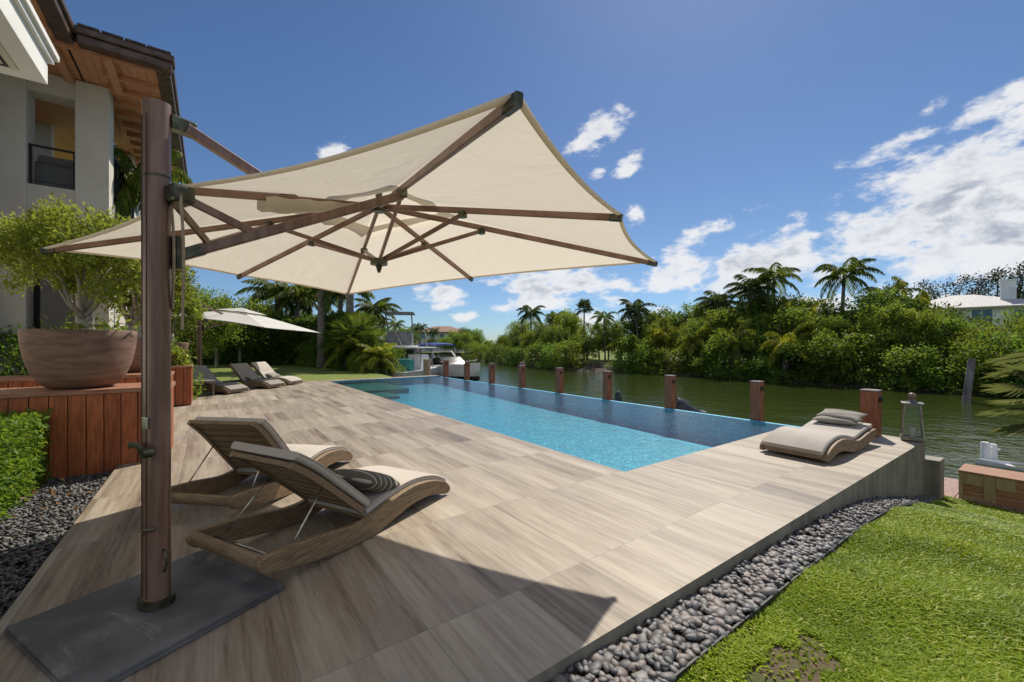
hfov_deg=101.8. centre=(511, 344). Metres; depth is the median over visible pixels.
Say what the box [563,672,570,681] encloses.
river pebble
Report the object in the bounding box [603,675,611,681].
river pebble
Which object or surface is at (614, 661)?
river pebble
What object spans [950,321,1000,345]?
broadleaf tree
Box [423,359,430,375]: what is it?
mooring pile
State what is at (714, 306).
broadleaf tree
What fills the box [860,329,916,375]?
young palm
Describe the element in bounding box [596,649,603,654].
river pebble
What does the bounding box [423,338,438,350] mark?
broadleaf tree
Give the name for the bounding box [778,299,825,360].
young palm
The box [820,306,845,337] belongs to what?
broadleaf tree
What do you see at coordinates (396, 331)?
broadleaf tree
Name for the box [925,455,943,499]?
deck step block
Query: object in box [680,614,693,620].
river pebble
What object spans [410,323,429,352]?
coconut palm
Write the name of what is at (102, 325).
groundcover plant
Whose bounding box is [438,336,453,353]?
broadleaf tree
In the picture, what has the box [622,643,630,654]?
river pebble
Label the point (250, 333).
garden tree
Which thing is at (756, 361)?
mangrove bush
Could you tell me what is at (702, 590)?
river pebble
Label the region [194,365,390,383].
back lawn
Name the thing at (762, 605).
lawn edging
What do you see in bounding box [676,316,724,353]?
broadleaf tree
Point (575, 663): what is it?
river pebble
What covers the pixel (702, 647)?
river pebble
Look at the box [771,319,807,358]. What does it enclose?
broadleaf tree
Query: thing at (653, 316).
broadleaf tree
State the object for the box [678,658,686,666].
river pebble
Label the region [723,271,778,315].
coconut palm
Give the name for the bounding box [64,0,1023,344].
sky
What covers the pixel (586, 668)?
river pebble
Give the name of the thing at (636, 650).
river pebble
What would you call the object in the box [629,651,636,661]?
river pebble
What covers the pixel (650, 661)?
river pebble
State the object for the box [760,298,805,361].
broadleaf tree
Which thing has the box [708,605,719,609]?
river pebble
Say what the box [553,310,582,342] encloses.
broadleaf tree
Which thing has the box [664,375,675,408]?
timber bollard
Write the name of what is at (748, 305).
broadleaf tree
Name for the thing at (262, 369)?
sun lounger
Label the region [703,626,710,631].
river pebble
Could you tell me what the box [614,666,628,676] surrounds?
river pebble
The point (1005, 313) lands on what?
broadleaf tree
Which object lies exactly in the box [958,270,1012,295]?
casuarina tree
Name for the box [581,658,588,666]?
river pebble
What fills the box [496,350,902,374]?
bank lawn
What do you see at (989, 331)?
broadleaf tree
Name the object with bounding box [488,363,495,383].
timber bollard
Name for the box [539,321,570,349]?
broadleaf tree
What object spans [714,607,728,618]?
river pebble
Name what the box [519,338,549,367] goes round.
mangrove bush
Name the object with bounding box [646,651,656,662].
river pebble
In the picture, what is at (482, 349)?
mangrove bush
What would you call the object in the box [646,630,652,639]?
river pebble
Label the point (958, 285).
casuarina tree
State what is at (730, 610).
river pebble
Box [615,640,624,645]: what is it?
river pebble
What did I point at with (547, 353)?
mangrove bush
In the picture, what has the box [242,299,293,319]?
garden tree
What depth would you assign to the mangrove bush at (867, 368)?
26.75 m
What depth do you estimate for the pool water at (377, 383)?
11.20 m
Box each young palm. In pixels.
[606,328,642,367]
[642,316,679,365]
[677,323,721,364]
[711,318,763,366]
[751,302,790,362]
[757,321,816,373]
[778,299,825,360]
[793,311,846,365]
[812,325,867,367]
[834,319,886,368]
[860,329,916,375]
[891,276,938,312]
[977,320,1023,344]
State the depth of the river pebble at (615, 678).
1.94 m
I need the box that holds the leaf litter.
[11,475,99,552]
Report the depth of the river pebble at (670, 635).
2.22 m
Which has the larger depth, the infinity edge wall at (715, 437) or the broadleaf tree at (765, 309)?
the broadleaf tree at (765, 309)
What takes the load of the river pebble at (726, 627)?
on the lawn ground at (792, 664)
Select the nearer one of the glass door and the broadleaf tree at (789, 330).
the glass door
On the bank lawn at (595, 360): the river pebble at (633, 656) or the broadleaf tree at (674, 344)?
the broadleaf tree at (674, 344)
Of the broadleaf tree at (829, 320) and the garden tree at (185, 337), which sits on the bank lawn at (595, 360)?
the broadleaf tree at (829, 320)
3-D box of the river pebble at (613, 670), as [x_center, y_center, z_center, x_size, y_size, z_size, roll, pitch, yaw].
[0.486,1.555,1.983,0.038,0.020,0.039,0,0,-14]
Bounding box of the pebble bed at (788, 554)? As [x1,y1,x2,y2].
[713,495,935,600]
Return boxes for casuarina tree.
[914,279,951,299]
[936,274,979,297]
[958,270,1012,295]
[969,264,1023,298]
[1002,261,1023,298]
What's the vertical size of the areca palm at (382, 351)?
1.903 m
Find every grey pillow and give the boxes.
[204,379,222,384]
[244,375,262,379]
[266,373,280,377]
[812,416,862,424]
[816,409,867,421]
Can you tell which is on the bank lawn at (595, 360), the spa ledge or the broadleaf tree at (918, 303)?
the broadleaf tree at (918, 303)
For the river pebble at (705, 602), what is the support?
on the river pebble
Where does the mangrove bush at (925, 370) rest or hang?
on the bank shore
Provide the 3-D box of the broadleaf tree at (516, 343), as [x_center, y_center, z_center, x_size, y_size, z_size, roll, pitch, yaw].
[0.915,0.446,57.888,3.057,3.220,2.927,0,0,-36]
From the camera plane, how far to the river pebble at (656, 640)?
2.19 m
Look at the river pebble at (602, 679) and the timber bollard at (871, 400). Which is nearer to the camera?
the river pebble at (602, 679)
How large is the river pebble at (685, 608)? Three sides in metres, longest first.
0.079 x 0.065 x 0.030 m
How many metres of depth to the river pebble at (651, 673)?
1.95 m
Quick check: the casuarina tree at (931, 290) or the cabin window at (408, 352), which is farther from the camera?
the casuarina tree at (931, 290)
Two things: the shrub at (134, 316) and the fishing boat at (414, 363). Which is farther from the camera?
the fishing boat at (414, 363)
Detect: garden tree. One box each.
[171,297,222,358]
[178,283,246,360]
[197,288,247,367]
[221,294,276,362]
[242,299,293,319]
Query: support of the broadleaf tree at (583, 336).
on the bank lawn at (595, 360)
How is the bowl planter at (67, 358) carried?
on the timber planter box at (96, 430)
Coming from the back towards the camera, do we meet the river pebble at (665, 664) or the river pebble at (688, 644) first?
the river pebble at (688, 644)
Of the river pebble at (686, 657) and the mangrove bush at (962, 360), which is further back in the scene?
the mangrove bush at (962, 360)
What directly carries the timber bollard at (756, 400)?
on the pool side dock at (951, 487)
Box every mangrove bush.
[0,324,34,375]
[171,336,206,398]
[301,337,333,367]
[328,343,356,370]
[349,346,383,373]
[372,342,407,375]
[460,340,480,358]
[466,342,494,359]
[480,341,505,361]
[488,343,515,363]
[501,346,532,365]
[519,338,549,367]
[530,339,575,368]
[551,337,591,369]
[603,332,656,373]
[627,347,671,373]
[640,345,696,374]
[670,341,718,374]
[687,351,739,377]
[701,328,769,380]
[733,351,782,380]
[742,336,823,384]
[766,333,867,385]
[796,353,876,386]
[806,325,905,388]
[849,344,943,390]
[876,341,983,393]
[899,352,991,393]
[916,331,1023,396]
[939,339,1022,395]
[966,326,1023,398]
[1000,352,1023,383]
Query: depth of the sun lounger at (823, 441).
5.66 m
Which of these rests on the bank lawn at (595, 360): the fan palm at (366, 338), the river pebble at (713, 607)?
the fan palm at (366, 338)
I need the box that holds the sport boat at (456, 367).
[416,342,479,380]
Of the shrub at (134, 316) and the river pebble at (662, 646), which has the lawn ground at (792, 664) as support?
the river pebble at (662, 646)
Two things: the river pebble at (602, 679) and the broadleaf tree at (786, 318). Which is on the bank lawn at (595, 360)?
the broadleaf tree at (786, 318)
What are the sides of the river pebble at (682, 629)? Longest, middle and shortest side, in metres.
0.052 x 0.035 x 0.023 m
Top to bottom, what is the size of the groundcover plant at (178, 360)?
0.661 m
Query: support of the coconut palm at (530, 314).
on the bank lawn at (595, 360)
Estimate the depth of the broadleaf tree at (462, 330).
91.46 m
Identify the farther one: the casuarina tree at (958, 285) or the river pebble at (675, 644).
the casuarina tree at (958, 285)
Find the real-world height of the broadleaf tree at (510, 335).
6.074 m
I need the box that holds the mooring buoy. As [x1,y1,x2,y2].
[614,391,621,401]
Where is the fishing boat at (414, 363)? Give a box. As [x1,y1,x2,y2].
[372,323,438,376]
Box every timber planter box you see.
[0,371,174,387]
[0,381,175,480]
[171,364,193,405]
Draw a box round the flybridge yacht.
[382,311,418,358]
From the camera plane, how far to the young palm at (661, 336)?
39.73 m
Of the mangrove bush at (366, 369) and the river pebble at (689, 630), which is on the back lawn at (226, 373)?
the mangrove bush at (366, 369)
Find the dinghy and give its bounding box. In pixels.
[975,458,1023,470]
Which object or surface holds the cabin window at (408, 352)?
in the flybridge yacht
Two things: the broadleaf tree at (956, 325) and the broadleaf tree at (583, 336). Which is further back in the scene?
the broadleaf tree at (583, 336)
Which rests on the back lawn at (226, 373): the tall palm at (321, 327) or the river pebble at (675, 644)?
the tall palm at (321, 327)
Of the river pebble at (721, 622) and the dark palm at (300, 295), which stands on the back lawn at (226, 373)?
the dark palm at (300, 295)
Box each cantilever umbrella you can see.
[4,90,657,681]
[178,303,320,387]
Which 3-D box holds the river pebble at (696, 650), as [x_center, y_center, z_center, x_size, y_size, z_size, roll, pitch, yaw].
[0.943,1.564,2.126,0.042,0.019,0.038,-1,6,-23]
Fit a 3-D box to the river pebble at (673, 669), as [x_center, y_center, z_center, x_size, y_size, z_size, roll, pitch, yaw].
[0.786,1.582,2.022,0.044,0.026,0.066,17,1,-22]
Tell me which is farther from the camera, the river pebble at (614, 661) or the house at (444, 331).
the house at (444, 331)
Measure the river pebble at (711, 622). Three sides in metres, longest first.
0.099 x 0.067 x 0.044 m
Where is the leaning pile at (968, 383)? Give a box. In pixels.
[962,359,975,401]
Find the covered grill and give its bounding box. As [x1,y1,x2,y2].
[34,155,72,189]
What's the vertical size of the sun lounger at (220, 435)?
0.809 m
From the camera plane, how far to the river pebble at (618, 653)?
2.07 m
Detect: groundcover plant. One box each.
[40,311,140,332]
[171,345,196,365]
[171,352,177,365]
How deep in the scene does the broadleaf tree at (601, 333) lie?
46.24 m
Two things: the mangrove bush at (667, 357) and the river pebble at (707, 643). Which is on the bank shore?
the mangrove bush at (667, 357)
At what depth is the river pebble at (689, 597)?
2.58 m
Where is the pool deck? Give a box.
[0,375,921,681]
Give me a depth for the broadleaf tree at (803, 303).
33.72 m
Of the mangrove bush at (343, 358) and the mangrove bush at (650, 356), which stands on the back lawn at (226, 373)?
the mangrove bush at (343, 358)
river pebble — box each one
[551,673,568,681]
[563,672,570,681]
[567,665,573,672]
[569,674,576,681]
[573,661,581,667]
[577,665,583,672]
[577,677,589,681]
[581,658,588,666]
[583,665,588,672]
[584,674,592,681]
[588,651,604,667]
[588,661,601,672]
[591,669,599,675]
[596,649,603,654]
[598,677,607,681]
[603,651,614,662]
[603,664,608,672]
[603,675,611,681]
[604,644,616,653]
[609,667,617,673]
[610,657,618,666]
[613,651,622,656]
[613,676,619,681]
[614,646,621,657]
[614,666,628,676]
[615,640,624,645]
[619,659,632,671]
[619,676,627,681]
[620,649,626,657]
[621,637,628,641]
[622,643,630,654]
[627,634,638,640]
[628,662,635,670]
[629,638,636,643]
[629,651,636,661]
[632,647,639,655]
[633,669,650,678]
[634,625,642,631]
[634,662,641,668]
[635,631,648,643]
[635,659,646,669]
[637,653,645,660]
[639,643,646,651]
[641,665,654,678]
[643,678,653,681]
[645,618,651,624]
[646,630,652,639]
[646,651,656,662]
[647,643,654,650]
[647,658,654,664]
[647,670,655,676]
[648,624,656,631]
[650,617,659,621]
[650,635,661,645]
[652,629,663,634]
[652,653,659,661]
[653,632,662,638]
[654,648,662,654]
[654,661,661,670]
[655,671,661,678]
[656,620,664,628]
[657,677,668,681]
[658,613,664,619]
[659,624,672,632]
[659,643,666,649]
[659,671,675,681]
[660,637,674,647]
[660,659,668,671]
[660,662,669,667]
[661,649,674,661]
[662,617,670,622]
[664,656,673,664]
[666,632,674,639]
[668,611,679,616]
[669,665,678,673]
[671,617,682,625]
[671,647,676,656]
[672,641,678,647]
[673,625,680,629]
[673,635,683,644]
[673,662,681,669]
[675,653,690,660]
[676,606,683,611]
[678,603,687,610]
[678,627,686,631]
[678,645,686,649]
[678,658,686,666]
[680,610,689,614]
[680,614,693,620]
[682,621,688,627]
[682,628,697,636]
[682,648,695,658]
[684,601,692,607]
[685,594,694,600]
[685,634,694,639]
[685,642,690,648]
[687,608,697,615]
[691,643,699,648]
[692,600,699,610]
[692,647,700,653]
[694,619,702,625]
[696,632,704,638]
[698,585,707,594]
[699,587,706,593]
[699,644,706,650]
[700,639,711,646]
[701,615,708,623]
[702,600,708,607]
[702,634,714,643]
[703,607,710,614]
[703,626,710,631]
[705,595,711,601]
[706,593,715,599]
[707,619,718,625]
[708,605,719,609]
[708,632,717,639]
[710,626,718,633]
[712,590,720,594]
[712,597,724,606]
[713,617,725,628]
[713,625,728,638]
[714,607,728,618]
[721,590,729,596]
[723,624,732,631]
[724,604,736,623]
[724,618,732,623]
[731,589,739,594]
[731,615,741,622]
[736,593,744,601]
[736,609,743,614]
[737,614,745,618]
[742,603,754,611]
[744,598,756,603]
[748,597,763,605]
[751,603,759,611]
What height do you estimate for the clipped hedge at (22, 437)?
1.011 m
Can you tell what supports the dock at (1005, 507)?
on the canal water at (956, 429)
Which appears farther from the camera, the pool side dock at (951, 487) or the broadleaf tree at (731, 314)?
the broadleaf tree at (731, 314)
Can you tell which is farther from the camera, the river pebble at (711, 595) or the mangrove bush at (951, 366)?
the mangrove bush at (951, 366)
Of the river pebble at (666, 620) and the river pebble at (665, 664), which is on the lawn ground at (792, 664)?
the river pebble at (666, 620)
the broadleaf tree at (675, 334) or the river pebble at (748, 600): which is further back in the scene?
the broadleaf tree at (675, 334)
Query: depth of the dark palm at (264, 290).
32.83 m
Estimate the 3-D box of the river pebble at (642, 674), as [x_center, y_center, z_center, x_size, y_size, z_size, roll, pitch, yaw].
[0.609,1.572,1.963,0.092,0.042,0.114,-12,-17,39]
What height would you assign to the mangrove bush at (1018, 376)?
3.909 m
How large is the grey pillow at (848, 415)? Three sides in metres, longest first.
0.560 x 0.320 x 0.110 m
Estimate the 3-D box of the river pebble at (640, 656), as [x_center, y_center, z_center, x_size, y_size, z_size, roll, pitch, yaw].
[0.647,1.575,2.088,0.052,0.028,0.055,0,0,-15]
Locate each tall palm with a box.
[315,289,327,367]
[346,294,353,315]
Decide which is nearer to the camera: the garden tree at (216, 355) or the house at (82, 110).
the house at (82, 110)
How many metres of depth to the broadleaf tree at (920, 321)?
26.18 m
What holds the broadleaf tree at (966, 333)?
on the bank lawn at (595, 360)
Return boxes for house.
[0,0,187,375]
[416,326,464,351]
[929,279,1023,327]
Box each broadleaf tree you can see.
[378,326,393,341]
[384,328,406,337]
[404,328,422,342]
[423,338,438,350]
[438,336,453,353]
[441,329,461,351]
[451,335,462,353]
[455,327,483,349]
[455,332,478,355]
[464,327,487,343]
[482,339,493,349]
[493,335,511,355]
[500,321,520,346]
[508,319,534,354]
[510,337,528,352]
[516,319,545,351]
[518,330,535,359]
[531,323,552,347]
[538,311,563,332]
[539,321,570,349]
[544,308,585,356]
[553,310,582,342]
[556,328,574,354]
[566,334,582,352]
[575,326,595,358]
[575,336,598,361]
[580,322,607,358]
[591,320,618,359]
[596,319,638,355]
[612,307,650,337]
[638,310,663,338]
[638,322,662,346]
[642,317,671,352]
[645,305,678,324]
[659,311,685,359]
[664,327,685,363]
[671,318,705,353]
[674,308,693,332]
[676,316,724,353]
[679,300,710,332]
[680,309,734,354]
[699,291,736,317]
[699,306,747,362]
[718,316,766,364]
[733,292,768,318]
[734,291,801,323]
[735,292,807,320]
[737,311,774,356]
[750,310,781,360]
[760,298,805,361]
[765,302,812,367]
[770,296,825,322]
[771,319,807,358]
[790,311,836,353]
[803,295,848,327]
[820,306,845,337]
[820,313,853,340]
[829,282,905,331]
[842,302,871,323]
[850,310,901,367]
[853,299,928,371]
[855,287,927,328]
[868,308,945,370]
[881,298,967,327]
[884,304,963,356]
[899,294,938,309]
[904,306,951,326]
[919,314,963,362]
[924,314,974,352]
[940,327,999,356]
[946,307,1001,328]
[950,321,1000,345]
[969,325,1016,366]
[993,305,1023,334]
[1004,310,1023,333]
[1005,314,1023,343]
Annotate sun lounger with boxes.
[171,417,352,508]
[185,441,449,574]
[193,365,248,393]
[221,363,285,387]
[250,362,302,384]
[759,420,876,462]
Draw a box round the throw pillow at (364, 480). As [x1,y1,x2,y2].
[333,469,399,491]
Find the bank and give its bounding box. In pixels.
[422,351,466,352]
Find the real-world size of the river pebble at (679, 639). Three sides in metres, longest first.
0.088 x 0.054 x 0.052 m
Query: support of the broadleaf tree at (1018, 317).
on the bank lawn at (595, 360)
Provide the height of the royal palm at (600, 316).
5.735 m
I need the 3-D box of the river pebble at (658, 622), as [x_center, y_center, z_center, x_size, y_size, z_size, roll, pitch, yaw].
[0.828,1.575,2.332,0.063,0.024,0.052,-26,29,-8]
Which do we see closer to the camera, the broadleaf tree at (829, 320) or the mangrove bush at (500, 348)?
the broadleaf tree at (829, 320)
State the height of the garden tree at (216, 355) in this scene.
5.473 m
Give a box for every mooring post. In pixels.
[981,441,992,458]
[990,443,999,459]
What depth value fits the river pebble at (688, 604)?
2.49 m
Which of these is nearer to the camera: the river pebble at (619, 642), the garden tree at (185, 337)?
the river pebble at (619, 642)
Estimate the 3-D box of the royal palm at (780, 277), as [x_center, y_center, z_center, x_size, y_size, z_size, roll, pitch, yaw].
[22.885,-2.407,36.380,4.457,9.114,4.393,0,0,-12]
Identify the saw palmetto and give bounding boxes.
[974,352,1023,436]
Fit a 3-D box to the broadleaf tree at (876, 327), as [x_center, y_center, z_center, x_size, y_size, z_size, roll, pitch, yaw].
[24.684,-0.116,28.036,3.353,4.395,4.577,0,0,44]
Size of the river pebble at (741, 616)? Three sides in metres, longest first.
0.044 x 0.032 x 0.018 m
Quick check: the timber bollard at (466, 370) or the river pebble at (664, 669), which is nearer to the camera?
the river pebble at (664, 669)
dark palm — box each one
[114,144,192,309]
[234,278,301,317]
[264,282,330,318]
[288,285,345,316]
[307,288,374,313]
[354,297,401,337]
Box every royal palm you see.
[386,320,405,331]
[544,311,564,356]
[590,311,616,360]
[741,262,802,302]
[813,257,885,312]
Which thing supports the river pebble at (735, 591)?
on the lawn ground at (792, 664)
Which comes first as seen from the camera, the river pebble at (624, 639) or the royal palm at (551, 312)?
the river pebble at (624, 639)
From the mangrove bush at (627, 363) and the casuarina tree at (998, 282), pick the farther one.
the casuarina tree at (998, 282)
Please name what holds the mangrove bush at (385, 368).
on the back lawn at (226, 373)
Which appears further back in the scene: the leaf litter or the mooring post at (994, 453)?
the mooring post at (994, 453)
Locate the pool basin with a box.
[331,376,707,471]
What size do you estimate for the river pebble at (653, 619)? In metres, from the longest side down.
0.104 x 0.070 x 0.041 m
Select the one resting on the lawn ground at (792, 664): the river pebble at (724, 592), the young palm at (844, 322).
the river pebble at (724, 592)
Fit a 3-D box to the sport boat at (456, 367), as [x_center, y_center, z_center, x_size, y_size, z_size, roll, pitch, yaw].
[-4.476,1.305,29.000,2.525,2.890,7.400,0,0,-42]
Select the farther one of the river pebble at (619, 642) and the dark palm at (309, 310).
the dark palm at (309, 310)
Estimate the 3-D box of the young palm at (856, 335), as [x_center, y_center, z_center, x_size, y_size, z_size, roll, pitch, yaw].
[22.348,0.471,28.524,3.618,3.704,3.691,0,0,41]
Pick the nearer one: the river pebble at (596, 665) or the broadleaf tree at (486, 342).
the river pebble at (596, 665)
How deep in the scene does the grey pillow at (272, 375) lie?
15.55 m
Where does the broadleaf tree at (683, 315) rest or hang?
on the bank lawn at (595, 360)
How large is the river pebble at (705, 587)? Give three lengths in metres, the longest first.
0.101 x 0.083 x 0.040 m
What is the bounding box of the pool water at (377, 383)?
[334,377,781,463]
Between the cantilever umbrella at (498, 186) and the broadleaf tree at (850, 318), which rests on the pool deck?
the cantilever umbrella at (498, 186)
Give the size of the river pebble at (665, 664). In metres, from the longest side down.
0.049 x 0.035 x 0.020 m
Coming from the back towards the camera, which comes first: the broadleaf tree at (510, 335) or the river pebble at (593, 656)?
the broadleaf tree at (510, 335)
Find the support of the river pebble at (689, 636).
on the lawn ground at (792, 664)
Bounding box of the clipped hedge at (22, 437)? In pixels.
[0,407,53,520]
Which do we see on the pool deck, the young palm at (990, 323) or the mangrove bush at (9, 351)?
the mangrove bush at (9, 351)
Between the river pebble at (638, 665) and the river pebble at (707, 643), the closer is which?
the river pebble at (638, 665)
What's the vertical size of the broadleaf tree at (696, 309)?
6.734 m
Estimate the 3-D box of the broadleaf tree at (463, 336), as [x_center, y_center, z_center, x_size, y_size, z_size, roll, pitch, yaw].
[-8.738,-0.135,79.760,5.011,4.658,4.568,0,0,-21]
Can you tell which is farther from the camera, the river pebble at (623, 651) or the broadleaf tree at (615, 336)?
the broadleaf tree at (615, 336)
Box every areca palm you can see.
[322,329,385,370]
[352,342,399,374]
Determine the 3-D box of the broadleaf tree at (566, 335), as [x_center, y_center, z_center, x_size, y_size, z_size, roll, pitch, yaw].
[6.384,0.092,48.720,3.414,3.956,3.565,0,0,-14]
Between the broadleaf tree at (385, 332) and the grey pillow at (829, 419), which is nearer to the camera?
the grey pillow at (829, 419)
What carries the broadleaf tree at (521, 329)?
on the bank lawn at (595, 360)
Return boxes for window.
[394,350,417,357]
[970,308,993,324]
[1012,307,1023,321]
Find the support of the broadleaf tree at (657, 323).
on the bank lawn at (595, 360)
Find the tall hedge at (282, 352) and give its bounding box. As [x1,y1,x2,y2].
[186,308,381,368]
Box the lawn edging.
[669,500,934,681]
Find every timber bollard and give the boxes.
[443,360,448,377]
[464,361,469,380]
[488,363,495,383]
[518,365,525,387]
[555,368,563,393]
[602,371,612,399]
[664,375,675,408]
[749,380,763,420]
[859,388,882,436]
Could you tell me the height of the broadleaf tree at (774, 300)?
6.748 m
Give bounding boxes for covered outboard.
[676,397,705,412]
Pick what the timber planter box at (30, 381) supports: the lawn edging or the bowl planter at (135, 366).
the bowl planter at (135, 366)
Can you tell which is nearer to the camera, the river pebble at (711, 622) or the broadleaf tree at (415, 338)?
the river pebble at (711, 622)
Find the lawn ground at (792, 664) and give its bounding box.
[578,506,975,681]
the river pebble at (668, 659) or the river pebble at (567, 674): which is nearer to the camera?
the river pebble at (567, 674)
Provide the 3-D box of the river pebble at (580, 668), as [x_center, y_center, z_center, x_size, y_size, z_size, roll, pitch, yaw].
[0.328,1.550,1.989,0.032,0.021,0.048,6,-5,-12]
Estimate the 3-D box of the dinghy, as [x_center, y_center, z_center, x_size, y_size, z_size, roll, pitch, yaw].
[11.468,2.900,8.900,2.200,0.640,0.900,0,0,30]
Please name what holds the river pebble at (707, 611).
on the lawn ground at (792, 664)
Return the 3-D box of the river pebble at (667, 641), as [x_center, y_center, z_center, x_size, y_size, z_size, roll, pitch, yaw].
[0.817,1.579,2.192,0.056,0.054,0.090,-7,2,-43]
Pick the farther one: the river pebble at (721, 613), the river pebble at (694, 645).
the river pebble at (721, 613)
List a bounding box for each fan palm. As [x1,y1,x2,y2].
[319,316,366,369]
[330,310,386,350]
[351,334,381,371]
[575,298,593,357]
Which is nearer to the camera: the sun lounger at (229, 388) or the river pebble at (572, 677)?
the river pebble at (572, 677)
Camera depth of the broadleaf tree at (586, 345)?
44.62 m
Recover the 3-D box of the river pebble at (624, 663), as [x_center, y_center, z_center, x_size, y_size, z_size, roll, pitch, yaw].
[0.562,1.573,2.035,0.095,0.038,0.064,-6,4,1]
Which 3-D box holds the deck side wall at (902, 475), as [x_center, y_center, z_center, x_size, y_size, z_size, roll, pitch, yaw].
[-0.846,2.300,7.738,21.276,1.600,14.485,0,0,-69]
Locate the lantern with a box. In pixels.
[900,393,925,441]
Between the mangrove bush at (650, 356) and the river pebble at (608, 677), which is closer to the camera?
the river pebble at (608, 677)
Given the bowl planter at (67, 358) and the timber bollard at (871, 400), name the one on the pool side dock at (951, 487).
the timber bollard at (871, 400)
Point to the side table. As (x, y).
(210, 380)
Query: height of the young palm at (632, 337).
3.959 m
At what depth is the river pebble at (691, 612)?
2.44 m
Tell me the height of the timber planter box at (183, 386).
0.970 m
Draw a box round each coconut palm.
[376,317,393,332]
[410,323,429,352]
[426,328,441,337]
[516,305,545,340]
[617,299,656,340]
[693,289,740,317]
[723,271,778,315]
[858,281,920,309]
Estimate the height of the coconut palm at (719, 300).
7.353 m
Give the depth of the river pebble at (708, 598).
2.56 m
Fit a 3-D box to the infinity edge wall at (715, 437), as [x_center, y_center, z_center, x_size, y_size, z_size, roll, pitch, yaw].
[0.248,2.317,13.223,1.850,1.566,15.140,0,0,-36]
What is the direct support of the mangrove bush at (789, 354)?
on the bank shore
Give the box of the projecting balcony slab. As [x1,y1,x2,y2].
[0,0,59,84]
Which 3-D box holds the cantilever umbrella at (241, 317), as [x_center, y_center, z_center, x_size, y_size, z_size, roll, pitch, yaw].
[-9.908,0.048,15.164,4.359,2.834,3.253,0,0,9]
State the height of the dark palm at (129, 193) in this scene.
7.109 m
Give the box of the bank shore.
[464,354,1022,397]
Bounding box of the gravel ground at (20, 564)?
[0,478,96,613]
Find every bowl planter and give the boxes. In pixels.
[17,329,137,388]
[128,338,140,371]
[171,342,188,356]
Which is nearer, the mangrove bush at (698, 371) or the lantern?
the lantern
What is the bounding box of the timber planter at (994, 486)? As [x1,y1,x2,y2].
[958,464,1023,509]
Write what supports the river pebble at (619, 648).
on the lawn ground at (792, 664)
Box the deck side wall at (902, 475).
[86,383,924,681]
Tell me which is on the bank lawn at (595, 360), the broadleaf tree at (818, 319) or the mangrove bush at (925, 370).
the broadleaf tree at (818, 319)
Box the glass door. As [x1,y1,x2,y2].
[34,274,74,328]
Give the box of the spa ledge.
[342,382,408,398]
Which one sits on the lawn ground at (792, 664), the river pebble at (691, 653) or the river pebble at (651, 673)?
the river pebble at (691, 653)
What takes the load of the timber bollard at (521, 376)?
on the pool side dock at (951, 487)
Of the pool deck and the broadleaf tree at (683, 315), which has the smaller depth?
the pool deck
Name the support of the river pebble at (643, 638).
on the lawn ground at (792, 664)
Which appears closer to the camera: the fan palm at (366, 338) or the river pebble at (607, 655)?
the river pebble at (607, 655)
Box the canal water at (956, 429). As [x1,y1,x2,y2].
[421,346,1023,479]
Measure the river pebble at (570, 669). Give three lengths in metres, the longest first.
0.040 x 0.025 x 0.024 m
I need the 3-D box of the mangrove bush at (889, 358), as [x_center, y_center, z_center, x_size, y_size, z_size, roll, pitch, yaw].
[23.611,1.512,25.824,4.429,3.396,5.100,0,0,-26]
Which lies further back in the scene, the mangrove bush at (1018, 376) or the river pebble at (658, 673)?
the mangrove bush at (1018, 376)
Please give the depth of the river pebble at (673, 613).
2.42 m
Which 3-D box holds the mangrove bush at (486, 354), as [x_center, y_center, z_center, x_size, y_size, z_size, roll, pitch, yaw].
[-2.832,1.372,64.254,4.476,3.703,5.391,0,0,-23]
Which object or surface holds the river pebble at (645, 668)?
on the lawn ground at (792, 664)
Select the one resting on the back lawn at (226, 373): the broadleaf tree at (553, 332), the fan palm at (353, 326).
the fan palm at (353, 326)
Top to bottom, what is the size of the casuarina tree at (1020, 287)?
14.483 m
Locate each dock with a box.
[944,477,958,497]
[974,491,1023,512]
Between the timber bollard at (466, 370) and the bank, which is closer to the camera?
the timber bollard at (466, 370)
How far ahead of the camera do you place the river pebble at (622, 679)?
1.92 m
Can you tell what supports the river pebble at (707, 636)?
on the lawn ground at (792, 664)
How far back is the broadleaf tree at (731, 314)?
35.46 m
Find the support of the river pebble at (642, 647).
on the river pebble
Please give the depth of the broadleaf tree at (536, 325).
59.79 m
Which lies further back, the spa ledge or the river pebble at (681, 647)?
the spa ledge
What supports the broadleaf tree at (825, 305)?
on the bank lawn at (595, 360)
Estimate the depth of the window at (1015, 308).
38.36 m
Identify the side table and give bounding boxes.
[193,379,214,395]
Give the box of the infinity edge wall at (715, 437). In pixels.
[438,376,800,448]
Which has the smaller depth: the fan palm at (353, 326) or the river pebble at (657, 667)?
the river pebble at (657, 667)
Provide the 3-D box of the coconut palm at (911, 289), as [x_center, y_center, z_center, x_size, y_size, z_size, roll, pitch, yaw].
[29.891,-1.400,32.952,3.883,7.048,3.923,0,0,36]
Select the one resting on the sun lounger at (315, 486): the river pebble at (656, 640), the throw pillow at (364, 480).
the throw pillow at (364, 480)

